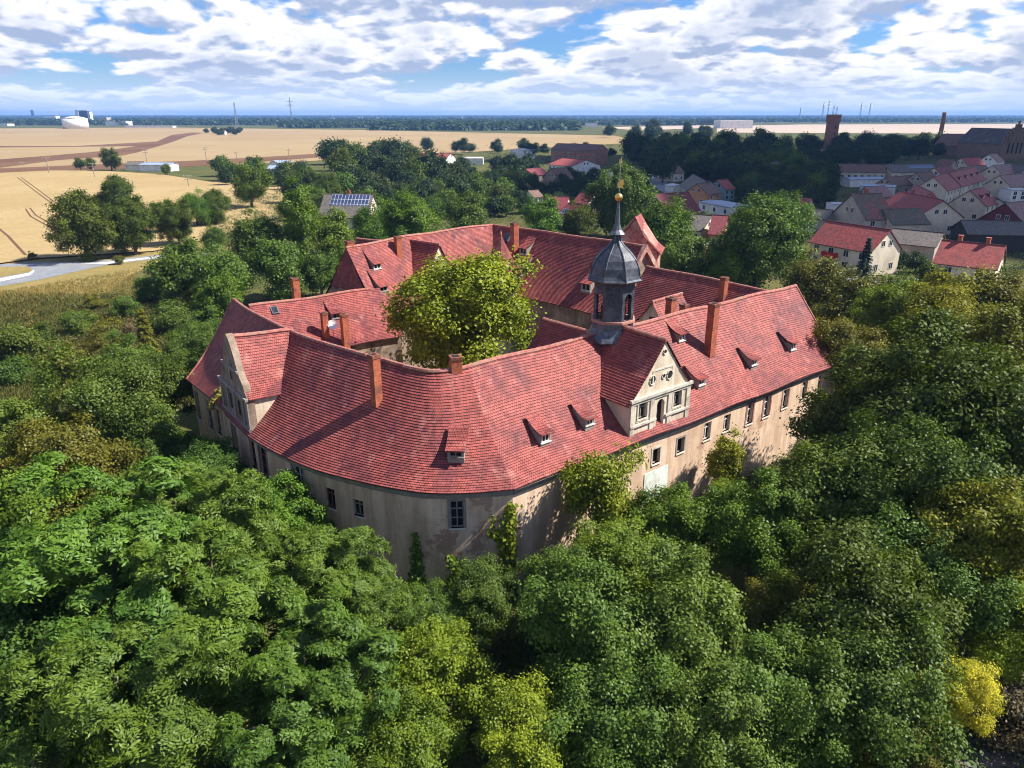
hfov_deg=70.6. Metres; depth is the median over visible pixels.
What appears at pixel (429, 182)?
tree
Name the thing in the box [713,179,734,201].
house
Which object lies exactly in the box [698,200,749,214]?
shed
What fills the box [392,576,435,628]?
bush
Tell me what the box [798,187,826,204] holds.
tree
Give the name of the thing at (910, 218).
house
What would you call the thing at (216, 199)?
tree
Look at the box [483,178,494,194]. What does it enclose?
tree
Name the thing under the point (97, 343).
bush
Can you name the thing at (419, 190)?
tree
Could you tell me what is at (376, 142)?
tree
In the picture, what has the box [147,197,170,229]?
tree
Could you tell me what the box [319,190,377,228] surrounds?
house
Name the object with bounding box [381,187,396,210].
tree
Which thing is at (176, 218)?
tree
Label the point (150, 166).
shed
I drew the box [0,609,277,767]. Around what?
tree
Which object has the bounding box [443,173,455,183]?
tree
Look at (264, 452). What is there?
window
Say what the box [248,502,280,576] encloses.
tree
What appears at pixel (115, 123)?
factory hall
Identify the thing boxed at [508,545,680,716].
tree
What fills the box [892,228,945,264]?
barn
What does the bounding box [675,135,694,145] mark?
tree
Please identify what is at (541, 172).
house
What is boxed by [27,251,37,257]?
bush
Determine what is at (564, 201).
house
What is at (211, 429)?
window
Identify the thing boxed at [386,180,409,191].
tree
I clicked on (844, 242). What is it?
house
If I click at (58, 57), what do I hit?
sky
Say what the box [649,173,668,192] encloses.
village street
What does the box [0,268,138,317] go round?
dry grass tufts
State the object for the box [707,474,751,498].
tree
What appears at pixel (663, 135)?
tree
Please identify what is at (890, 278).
tree
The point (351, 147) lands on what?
tree
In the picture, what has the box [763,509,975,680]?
tree
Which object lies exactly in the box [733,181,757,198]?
tree
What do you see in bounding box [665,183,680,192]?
garage
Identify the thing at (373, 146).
tree
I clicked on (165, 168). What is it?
tree
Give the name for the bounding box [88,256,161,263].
footpath
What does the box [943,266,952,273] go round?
window
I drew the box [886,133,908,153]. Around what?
tree
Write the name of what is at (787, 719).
tree
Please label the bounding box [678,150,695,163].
tree
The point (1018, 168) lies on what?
house
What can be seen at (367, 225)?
tree
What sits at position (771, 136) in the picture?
tree
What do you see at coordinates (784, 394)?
window
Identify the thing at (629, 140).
tree
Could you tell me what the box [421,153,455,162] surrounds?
hall
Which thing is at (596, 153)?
apartment block
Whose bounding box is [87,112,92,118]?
factory block
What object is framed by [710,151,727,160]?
tree
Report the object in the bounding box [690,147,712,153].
tree
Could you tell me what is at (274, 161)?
shed
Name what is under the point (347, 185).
tree
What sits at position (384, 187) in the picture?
tree
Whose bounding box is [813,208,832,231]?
shed
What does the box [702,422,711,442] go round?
window
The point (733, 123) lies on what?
warehouse
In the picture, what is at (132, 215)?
tree
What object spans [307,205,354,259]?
tree
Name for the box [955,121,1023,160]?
church
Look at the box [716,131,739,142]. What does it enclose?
tree
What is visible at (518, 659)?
undergrowth
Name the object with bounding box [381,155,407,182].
tree
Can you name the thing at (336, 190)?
tree
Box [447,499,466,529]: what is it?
window
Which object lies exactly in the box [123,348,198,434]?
tree
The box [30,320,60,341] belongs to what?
bush
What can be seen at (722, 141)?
tree
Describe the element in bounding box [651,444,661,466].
window
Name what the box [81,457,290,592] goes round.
tree
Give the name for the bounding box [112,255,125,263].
bush
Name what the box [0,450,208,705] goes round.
tree
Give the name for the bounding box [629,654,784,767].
tree
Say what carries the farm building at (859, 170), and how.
on the ground at (256, 295)
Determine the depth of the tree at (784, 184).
255.77 m
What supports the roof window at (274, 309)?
in the castle
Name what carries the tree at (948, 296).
on the ground at (256, 295)
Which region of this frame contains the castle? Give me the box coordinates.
[186,158,840,596]
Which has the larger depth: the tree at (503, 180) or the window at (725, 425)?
the tree at (503, 180)
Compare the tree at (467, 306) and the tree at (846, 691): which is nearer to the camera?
the tree at (846, 691)
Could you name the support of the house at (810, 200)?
on the ground at (256, 295)
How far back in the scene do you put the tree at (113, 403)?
56.29 m
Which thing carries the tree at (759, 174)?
on the ground at (256, 295)
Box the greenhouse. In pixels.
[125,126,175,127]
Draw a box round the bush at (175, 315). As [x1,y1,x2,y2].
[146,296,194,332]
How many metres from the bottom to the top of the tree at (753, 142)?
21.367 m
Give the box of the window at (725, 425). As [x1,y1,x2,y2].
[722,414,730,433]
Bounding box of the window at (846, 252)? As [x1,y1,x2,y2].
[843,250,848,256]
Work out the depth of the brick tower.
600.96 m
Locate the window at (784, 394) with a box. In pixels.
[780,386,790,410]
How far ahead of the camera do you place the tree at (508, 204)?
223.73 m
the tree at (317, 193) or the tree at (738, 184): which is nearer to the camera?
the tree at (317, 193)
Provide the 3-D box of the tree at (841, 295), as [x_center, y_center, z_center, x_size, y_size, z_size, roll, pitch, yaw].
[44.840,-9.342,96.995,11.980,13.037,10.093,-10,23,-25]
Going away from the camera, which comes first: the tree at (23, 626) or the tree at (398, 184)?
the tree at (23, 626)
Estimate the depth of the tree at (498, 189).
252.01 m
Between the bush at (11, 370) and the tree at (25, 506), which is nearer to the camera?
the tree at (25, 506)
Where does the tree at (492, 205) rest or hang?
on the ground at (256, 295)
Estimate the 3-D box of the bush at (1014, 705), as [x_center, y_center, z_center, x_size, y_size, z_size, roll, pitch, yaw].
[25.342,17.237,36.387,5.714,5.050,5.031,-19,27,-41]
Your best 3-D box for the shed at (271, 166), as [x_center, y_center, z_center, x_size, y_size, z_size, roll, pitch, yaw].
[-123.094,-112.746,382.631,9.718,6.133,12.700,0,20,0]
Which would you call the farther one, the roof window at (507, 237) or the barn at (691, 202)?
the barn at (691, 202)
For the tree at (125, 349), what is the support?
on the ground at (256, 295)
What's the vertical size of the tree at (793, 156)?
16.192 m
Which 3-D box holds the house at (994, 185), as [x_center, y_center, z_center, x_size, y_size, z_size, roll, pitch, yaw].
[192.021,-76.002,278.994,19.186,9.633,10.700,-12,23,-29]
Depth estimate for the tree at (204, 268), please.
114.31 m
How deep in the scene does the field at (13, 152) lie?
639.06 m
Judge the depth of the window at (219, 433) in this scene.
61.70 m
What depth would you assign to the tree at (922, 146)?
504.27 m
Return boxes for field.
[0,128,622,167]
[0,132,199,167]
[0,146,133,158]
[0,170,283,262]
[603,125,713,129]
[717,124,1023,133]
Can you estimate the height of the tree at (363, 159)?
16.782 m
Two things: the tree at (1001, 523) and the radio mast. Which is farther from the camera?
the radio mast
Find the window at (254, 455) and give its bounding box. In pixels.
[251,441,257,472]
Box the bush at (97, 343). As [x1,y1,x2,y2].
[80,334,110,354]
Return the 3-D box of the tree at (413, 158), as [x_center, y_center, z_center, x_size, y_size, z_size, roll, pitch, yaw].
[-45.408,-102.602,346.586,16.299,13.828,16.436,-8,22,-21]
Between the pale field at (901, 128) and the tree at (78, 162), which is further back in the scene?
the pale field at (901, 128)
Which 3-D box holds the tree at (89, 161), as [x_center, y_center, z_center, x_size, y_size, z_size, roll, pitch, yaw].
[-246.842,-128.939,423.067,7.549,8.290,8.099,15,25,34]
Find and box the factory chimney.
[938,112,946,134]
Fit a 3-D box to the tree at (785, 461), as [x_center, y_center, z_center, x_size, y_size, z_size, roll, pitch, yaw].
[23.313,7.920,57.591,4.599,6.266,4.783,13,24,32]
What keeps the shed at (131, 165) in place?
on the ground at (256, 295)
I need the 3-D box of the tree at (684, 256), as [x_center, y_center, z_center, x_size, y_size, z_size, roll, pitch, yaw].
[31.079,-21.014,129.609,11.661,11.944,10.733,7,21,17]
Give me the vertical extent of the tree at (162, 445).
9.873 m
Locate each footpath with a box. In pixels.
[0,270,33,280]
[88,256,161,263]
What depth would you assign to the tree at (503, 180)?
261.72 m
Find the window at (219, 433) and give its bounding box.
[216,409,221,437]
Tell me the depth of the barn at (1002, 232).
168.16 m
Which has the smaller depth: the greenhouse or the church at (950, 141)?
the church at (950, 141)
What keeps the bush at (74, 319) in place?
on the ground at (256, 295)
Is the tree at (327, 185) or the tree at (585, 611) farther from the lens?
the tree at (327, 185)
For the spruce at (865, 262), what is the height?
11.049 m
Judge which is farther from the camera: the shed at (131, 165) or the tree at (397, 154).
the shed at (131, 165)
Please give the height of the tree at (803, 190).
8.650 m
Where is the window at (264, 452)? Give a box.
[257,444,269,481]
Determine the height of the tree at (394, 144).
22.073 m
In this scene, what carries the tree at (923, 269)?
on the ground at (256, 295)
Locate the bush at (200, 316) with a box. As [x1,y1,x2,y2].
[182,304,221,333]
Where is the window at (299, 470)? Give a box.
[290,463,305,492]
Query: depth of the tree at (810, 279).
108.30 m
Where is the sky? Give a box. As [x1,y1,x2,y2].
[0,0,1023,114]
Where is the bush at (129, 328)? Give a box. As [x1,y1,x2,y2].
[118,318,152,337]
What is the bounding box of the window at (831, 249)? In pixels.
[828,247,833,252]
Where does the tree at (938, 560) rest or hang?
on the ground at (256, 295)
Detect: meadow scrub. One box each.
[4,289,214,389]
[34,285,213,358]
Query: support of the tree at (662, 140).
on the ground at (256, 295)
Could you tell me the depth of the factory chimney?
713.62 m
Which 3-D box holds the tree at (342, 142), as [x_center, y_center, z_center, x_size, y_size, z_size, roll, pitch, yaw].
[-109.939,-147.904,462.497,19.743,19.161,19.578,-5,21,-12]
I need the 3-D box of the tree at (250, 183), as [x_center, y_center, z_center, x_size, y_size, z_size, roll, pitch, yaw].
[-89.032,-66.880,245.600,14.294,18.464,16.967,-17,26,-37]
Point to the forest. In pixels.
(476, 122)
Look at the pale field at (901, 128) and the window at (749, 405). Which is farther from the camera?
the pale field at (901, 128)
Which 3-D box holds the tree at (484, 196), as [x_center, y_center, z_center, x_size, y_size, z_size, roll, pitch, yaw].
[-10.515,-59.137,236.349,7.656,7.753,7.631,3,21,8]
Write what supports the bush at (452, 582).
on the ground at (256, 295)
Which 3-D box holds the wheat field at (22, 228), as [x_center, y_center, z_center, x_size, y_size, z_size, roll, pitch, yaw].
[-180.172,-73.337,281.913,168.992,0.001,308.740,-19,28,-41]
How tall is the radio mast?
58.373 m
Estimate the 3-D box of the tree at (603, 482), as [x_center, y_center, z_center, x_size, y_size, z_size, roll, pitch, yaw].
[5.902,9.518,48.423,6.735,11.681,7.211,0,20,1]
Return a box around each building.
[510,148,534,158]
[585,123,596,126]
[839,164,886,177]
[885,164,934,176]
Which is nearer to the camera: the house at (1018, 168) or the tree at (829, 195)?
the tree at (829, 195)
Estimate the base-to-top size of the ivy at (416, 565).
5.164 m
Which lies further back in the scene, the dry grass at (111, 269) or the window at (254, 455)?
the dry grass at (111, 269)
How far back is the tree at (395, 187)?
249.45 m
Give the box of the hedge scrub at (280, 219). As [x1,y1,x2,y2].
[198,188,489,288]
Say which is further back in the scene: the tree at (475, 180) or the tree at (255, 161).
the tree at (255, 161)
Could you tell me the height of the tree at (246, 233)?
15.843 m
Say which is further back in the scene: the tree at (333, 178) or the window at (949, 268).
the tree at (333, 178)
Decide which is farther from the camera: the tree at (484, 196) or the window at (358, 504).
the tree at (484, 196)
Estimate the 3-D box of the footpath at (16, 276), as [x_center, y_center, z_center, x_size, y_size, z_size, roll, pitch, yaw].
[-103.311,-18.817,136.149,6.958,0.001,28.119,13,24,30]
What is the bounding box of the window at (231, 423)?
[230,421,239,456]
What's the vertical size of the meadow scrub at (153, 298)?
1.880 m
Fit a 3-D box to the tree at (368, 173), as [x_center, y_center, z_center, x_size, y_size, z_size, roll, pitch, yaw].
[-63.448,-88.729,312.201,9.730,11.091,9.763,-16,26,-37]
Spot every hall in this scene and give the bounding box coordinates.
[43,116,59,118]
[97,117,110,120]
[105,121,132,124]
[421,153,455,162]
[548,158,599,171]
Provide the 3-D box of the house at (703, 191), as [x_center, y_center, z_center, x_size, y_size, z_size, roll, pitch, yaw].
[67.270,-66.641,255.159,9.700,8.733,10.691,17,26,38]
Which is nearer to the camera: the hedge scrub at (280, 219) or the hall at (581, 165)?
the hedge scrub at (280, 219)
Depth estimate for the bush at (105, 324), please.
98.74 m
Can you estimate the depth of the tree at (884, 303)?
78.87 m
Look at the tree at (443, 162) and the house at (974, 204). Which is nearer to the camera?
the house at (974, 204)
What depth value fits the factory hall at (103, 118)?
2406.66 m
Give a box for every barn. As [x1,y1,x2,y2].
[642,191,702,213]
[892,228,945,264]
[949,220,1023,252]
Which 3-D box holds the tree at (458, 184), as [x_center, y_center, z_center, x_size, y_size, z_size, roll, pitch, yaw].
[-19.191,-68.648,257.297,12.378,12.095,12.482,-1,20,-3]
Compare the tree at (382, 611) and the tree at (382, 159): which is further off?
the tree at (382, 159)
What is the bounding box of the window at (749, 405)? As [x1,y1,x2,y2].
[744,400,755,426]
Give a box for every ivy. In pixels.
[406,532,436,596]
[433,554,467,599]
[485,502,522,592]
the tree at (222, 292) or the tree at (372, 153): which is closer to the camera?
the tree at (222, 292)
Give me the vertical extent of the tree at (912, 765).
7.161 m
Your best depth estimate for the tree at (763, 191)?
232.27 m
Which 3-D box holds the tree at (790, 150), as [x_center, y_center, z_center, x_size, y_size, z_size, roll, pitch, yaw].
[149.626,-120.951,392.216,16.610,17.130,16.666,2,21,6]
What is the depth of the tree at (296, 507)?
47.62 m
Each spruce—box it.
[134,308,161,353]
[854,238,874,279]
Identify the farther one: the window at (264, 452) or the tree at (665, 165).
the tree at (665, 165)
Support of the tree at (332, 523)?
on the ground at (256, 295)
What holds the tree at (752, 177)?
on the ground at (256, 295)
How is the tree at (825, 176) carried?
on the ground at (256, 295)
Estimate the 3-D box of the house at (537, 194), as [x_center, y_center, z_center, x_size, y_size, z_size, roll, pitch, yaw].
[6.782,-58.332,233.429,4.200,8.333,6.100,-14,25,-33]
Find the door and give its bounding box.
[643,465,667,498]
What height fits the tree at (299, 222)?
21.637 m
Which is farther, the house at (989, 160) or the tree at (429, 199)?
the house at (989, 160)
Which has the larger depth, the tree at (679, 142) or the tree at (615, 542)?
the tree at (679, 142)
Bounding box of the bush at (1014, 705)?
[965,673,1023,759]
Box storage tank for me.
[61,116,88,128]
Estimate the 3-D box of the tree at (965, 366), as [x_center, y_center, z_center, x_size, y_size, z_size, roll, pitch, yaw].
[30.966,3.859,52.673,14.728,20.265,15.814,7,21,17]
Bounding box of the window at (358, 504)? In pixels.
[352,499,364,519]
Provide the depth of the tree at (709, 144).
444.76 m
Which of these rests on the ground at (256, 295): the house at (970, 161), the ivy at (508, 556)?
the house at (970, 161)
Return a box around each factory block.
[78,110,89,118]
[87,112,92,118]
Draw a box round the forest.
[0,115,1023,130]
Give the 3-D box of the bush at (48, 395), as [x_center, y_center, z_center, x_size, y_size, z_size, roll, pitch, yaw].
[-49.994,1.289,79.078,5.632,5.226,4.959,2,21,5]
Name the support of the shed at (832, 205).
on the ground at (256, 295)
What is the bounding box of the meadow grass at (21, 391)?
[0,291,193,403]
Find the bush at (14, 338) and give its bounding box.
[0,322,58,367]
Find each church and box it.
[932,134,964,156]
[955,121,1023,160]
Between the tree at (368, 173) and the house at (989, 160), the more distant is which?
the house at (989, 160)
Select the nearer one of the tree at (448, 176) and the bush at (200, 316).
the bush at (200, 316)
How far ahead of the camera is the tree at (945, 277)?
92.63 m
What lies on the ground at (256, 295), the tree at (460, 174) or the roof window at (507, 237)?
the tree at (460, 174)
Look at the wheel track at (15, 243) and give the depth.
178.79 m
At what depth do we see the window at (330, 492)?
48.86 m
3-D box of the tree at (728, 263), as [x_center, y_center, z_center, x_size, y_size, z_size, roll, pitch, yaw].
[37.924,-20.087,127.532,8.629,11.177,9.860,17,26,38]
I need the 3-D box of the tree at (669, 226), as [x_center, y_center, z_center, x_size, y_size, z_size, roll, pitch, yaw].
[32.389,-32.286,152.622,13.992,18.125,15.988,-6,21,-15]
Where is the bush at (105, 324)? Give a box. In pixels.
[81,313,125,343]
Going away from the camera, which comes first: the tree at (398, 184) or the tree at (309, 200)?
the tree at (309, 200)
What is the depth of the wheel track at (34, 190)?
299.27 m
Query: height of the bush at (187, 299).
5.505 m
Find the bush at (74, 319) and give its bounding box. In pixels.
[54,308,99,335]
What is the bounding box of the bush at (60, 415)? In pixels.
[40,408,65,420]
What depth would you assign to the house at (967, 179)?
279.11 m
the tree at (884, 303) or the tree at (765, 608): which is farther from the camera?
the tree at (884, 303)
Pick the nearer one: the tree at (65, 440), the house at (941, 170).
the tree at (65, 440)
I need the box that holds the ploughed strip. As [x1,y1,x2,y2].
[0,154,319,172]
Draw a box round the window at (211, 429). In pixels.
[207,401,213,431]
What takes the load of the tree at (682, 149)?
on the ground at (256, 295)
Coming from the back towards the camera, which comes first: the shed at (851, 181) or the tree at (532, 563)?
the shed at (851, 181)
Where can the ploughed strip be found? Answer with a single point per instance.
(179, 163)
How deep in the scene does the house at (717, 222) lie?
174.17 m
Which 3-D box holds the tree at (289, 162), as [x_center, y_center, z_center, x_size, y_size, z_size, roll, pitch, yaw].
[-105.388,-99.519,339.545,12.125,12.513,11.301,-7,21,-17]
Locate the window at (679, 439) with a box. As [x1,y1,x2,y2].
[675,434,686,455]
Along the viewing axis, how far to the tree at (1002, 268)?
132.39 m
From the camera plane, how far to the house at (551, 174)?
314.03 m
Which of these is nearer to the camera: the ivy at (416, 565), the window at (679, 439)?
the ivy at (416, 565)
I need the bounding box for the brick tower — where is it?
[823,106,841,150]
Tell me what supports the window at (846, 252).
in the house at (844, 242)
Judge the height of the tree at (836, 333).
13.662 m
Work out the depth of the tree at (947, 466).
42.09 m
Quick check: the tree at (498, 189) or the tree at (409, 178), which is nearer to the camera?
the tree at (498, 189)
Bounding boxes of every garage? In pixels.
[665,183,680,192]
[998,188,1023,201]
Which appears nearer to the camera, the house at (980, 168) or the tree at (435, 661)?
the tree at (435, 661)
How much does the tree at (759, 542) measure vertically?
11.028 m
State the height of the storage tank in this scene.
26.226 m
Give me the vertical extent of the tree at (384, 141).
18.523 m
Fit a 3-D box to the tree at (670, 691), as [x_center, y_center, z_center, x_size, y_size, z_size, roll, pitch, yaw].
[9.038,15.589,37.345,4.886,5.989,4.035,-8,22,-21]
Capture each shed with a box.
[124,161,143,169]
[139,162,178,171]
[266,165,278,172]
[270,160,292,164]
[463,157,483,164]
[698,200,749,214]
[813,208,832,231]
[826,202,841,210]
[840,176,882,186]
[860,184,895,194]
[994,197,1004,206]
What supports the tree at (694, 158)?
on the ground at (256, 295)
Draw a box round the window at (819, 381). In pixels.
[816,375,821,393]
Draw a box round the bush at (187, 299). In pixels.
[175,288,198,307]
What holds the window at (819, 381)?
in the castle
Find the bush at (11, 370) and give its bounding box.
[0,351,35,387]
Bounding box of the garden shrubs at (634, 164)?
[422,143,1023,174]
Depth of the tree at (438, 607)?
40.61 m
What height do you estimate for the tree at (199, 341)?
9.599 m
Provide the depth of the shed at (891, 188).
280.31 m
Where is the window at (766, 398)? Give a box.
[761,393,772,419]
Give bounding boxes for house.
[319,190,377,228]
[524,167,546,181]
[526,190,542,212]
[542,167,573,188]
[545,196,570,210]
[558,202,583,225]
[572,192,600,209]
[657,164,684,181]
[680,174,708,191]
[685,181,721,205]
[687,213,711,240]
[707,214,728,244]
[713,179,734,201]
[796,197,815,207]
[808,220,902,276]
[832,189,889,227]
[857,185,893,199]
[876,175,912,194]
[882,208,930,230]
[886,189,964,234]
[907,171,935,187]
[907,184,936,197]
[920,173,960,202]
[929,165,954,175]
[932,235,1006,285]
[935,158,957,169]
[948,167,986,196]
[948,187,997,219]
[955,165,987,171]
[956,157,985,168]
[976,201,1023,222]
[980,164,1013,182]
[982,153,1004,167]
[982,173,1023,197]
[1012,164,1023,173]
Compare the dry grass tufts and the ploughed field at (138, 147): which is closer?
the dry grass tufts
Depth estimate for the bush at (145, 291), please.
121.53 m
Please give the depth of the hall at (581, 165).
407.36 m
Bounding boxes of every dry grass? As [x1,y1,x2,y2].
[0,219,285,316]
[0,266,32,276]
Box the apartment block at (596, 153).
[551,143,607,164]
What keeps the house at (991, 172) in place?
on the ground at (256, 295)
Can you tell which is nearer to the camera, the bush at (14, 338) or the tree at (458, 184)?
the bush at (14, 338)
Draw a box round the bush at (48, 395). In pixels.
[28,377,63,407]
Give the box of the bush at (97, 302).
[82,292,110,307]
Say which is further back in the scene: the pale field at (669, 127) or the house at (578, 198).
the pale field at (669, 127)
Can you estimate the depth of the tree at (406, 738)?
30.63 m
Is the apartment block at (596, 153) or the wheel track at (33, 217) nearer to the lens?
the wheel track at (33, 217)
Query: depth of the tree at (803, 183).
263.70 m
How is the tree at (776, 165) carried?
on the ground at (256, 295)
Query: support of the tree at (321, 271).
on the ground at (256, 295)
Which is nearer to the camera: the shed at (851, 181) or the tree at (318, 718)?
the tree at (318, 718)
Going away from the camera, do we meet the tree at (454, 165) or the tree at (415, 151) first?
the tree at (454, 165)
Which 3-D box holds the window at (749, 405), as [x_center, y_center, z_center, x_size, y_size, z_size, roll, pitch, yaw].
[20.123,2.473,61.305,1.032,2.160,0.909,0,20,0]
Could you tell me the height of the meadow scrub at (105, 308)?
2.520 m
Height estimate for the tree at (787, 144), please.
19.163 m
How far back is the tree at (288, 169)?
301.75 m
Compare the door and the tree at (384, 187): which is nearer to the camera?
the door
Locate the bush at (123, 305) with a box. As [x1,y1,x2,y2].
[105,295,144,318]
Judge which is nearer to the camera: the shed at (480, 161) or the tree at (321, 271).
the tree at (321, 271)
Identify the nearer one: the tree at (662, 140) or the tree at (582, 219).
the tree at (582, 219)
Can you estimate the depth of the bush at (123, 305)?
111.47 m
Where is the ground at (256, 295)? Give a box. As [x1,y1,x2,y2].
[0,115,1023,767]
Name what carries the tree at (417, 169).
on the ground at (256, 295)
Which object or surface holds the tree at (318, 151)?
on the ground at (256, 295)
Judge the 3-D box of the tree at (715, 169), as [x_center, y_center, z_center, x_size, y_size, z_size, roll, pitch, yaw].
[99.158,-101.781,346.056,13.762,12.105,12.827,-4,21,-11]
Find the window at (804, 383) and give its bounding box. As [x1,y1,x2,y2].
[800,382,805,401]
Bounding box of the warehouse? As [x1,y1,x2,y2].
[713,120,752,127]
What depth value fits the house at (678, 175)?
345.60 m
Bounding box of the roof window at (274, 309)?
[270,306,279,313]
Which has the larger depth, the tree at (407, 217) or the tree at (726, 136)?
the tree at (726, 136)
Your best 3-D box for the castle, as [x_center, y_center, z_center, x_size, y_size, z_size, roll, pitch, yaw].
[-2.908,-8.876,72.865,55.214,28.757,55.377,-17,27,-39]
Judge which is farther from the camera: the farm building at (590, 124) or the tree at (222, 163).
the farm building at (590, 124)
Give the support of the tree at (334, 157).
on the ground at (256, 295)
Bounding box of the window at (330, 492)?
[326,488,336,511]
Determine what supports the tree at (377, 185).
on the ground at (256, 295)
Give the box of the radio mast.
[233,102,238,126]
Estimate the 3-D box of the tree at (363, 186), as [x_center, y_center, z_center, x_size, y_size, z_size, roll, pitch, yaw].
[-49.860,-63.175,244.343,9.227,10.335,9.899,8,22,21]
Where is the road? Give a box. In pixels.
[0,254,205,285]
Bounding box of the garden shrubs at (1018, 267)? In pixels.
[439,165,1023,281]
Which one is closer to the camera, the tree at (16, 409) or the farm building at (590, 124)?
the tree at (16, 409)
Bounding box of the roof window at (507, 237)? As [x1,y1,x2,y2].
[503,233,509,241]
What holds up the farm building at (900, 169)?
on the ground at (256, 295)
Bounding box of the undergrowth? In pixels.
[24,315,1023,767]
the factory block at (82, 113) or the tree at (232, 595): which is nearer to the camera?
the tree at (232, 595)
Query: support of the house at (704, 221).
on the ground at (256, 295)
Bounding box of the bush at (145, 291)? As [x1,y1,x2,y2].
[131,275,163,301]
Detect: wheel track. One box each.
[0,228,26,254]
[17,177,51,203]
[21,177,56,203]
[25,209,52,228]
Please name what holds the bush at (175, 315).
on the ground at (256, 295)
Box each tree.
[0,396,78,475]
[0,406,152,524]
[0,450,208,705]
[0,461,103,596]
[0,575,96,767]
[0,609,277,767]
[20,336,193,472]
[32,341,96,408]
[40,187,121,262]
[72,157,86,169]
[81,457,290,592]
[84,156,95,168]
[86,327,161,379]
[91,173,142,213]
[99,146,123,170]
[100,194,162,255]
[104,517,367,766]
[108,401,198,497]
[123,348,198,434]
[139,234,219,300]
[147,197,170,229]
[150,197,196,245]
[160,163,171,174]
[161,319,216,370]
[169,432,249,507]
[175,186,216,224]
[186,269,246,318]
[187,236,258,298]
[199,187,233,222]
[201,223,227,248]
[212,581,408,767]
[215,154,235,170]
[226,200,293,263]
[229,159,275,206]
[243,236,309,300]
[244,155,265,169]
[245,467,336,565]
[246,522,405,639]
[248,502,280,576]
[274,171,321,256]
[275,160,294,171]
[276,171,305,200]
[281,164,296,176]
[288,164,313,184]
[300,182,325,208]
[301,195,316,213]
[301,247,338,294]
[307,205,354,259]
[308,168,326,185]
[308,518,341,549]
[312,138,335,160]
[314,172,340,185]
[314,178,341,200]
[318,136,342,170]
[320,186,346,196]
[321,145,351,171]
[327,154,359,173]
[334,676,471,767]
[336,137,346,148]
[336,171,358,192]
[337,162,371,193]
[337,571,418,663]
[343,139,367,154]
[349,199,390,240]
[350,147,368,158]
[351,149,372,176]
[352,175,383,194]
[352,181,377,195]
[359,165,372,177]
[359,185,386,208]
[365,139,380,150]
[367,141,382,154]
[367,148,381,166]
[368,614,502,735]
[369,154,394,175]
[371,171,389,183]
[374,190,443,237]
[375,245,547,368]
[376,143,385,154]
[377,137,408,156]
[378,181,390,195]
[379,137,389,145]
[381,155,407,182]
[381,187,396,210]
[383,184,398,192]
[386,150,408,162]
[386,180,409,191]
[394,159,428,179]
[394,168,416,183]
[395,185,413,194]
[402,140,419,148]
[402,575,478,639]
[405,145,426,160]
[405,155,423,169]
[410,182,428,199]
[413,174,441,196]
[413,175,425,183]
[415,147,440,176]
[423,194,438,207]
[425,165,451,181]
[429,153,452,169]
[429,198,445,220]
[433,176,445,187]
[435,187,457,201]
[437,187,489,227]
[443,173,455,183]
[443,173,471,197]
[446,161,468,172]
[449,551,521,653]
[450,167,465,180]
[465,171,489,193]
[469,664,579,767]
[479,191,489,207]
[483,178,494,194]
[483,195,504,216]
[488,177,517,192]
[489,181,509,196]
[492,174,512,182]
[494,168,519,188]
[498,193,520,216]
[499,150,519,169]
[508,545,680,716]
[513,540,606,656]
[516,192,565,232]
[530,639,697,767]
[552,440,650,542]
[558,199,601,235]
[568,513,662,595]
[580,159,658,236]
[619,131,646,159]
[619,530,757,701]
[625,477,735,581]
[627,141,646,164]
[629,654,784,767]
[630,190,700,259]
[638,132,650,142]
[642,640,726,709]
[650,138,667,146]
[650,153,680,182]
[655,130,671,138]
[660,235,719,275]
[664,138,685,147]
[666,129,689,147]
[668,143,681,152]
[669,144,690,157]
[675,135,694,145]
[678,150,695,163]
[681,148,705,165]
[686,136,705,150]
[686,462,814,605]
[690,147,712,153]
[693,147,719,156]
[694,152,713,179]
[701,422,747,488]
[702,138,723,152]
[702,243,752,284]
[702,614,861,767]
[705,189,810,288]
[706,158,728,179]
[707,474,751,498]
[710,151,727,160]
[713,127,741,139]
[713,137,726,145]
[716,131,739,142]
[722,142,752,154]
[724,564,823,664]
[732,176,749,199]
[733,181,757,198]
[741,172,758,183]
[742,135,765,149]
[747,169,764,178]
[749,127,769,138]
[751,189,775,204]
[756,131,782,141]
[761,421,933,573]
[763,189,821,245]
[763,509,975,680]
[764,589,972,767]
[768,160,780,172]
[769,178,791,193]
[772,239,848,307]
[774,140,796,151]
[777,144,796,155]
[779,338,920,455]
[779,454,815,482]
[780,151,812,165]
[782,186,803,197]
[792,176,814,189]
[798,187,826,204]
[799,185,812,196]
[801,178,824,191]
[805,172,826,183]
[806,262,892,330]
[807,169,830,181]
[810,314,892,393]
[819,186,837,206]
[829,299,1023,469]
[830,404,1023,581]
[844,497,1023,673]
[845,278,923,352]
[847,687,960,767]
[873,266,921,302]
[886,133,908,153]
[887,276,1003,375]
[901,249,928,270]
[904,293,1023,382]
[904,468,1023,659]
[906,138,936,159]
[907,259,945,282]
[912,656,1009,737]
[913,261,1002,312]
[914,358,1023,497]
[963,578,1023,685]
[971,268,1023,349]
[998,258,1006,279]
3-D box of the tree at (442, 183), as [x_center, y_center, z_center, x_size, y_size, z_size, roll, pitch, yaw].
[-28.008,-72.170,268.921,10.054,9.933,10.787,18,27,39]
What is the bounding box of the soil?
[922,687,1023,767]
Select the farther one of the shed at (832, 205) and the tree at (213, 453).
the shed at (832, 205)
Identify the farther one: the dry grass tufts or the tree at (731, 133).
the tree at (731, 133)
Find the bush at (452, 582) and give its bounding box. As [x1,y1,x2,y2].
[442,570,478,591]
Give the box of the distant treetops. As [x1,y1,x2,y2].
[203,118,1013,267]

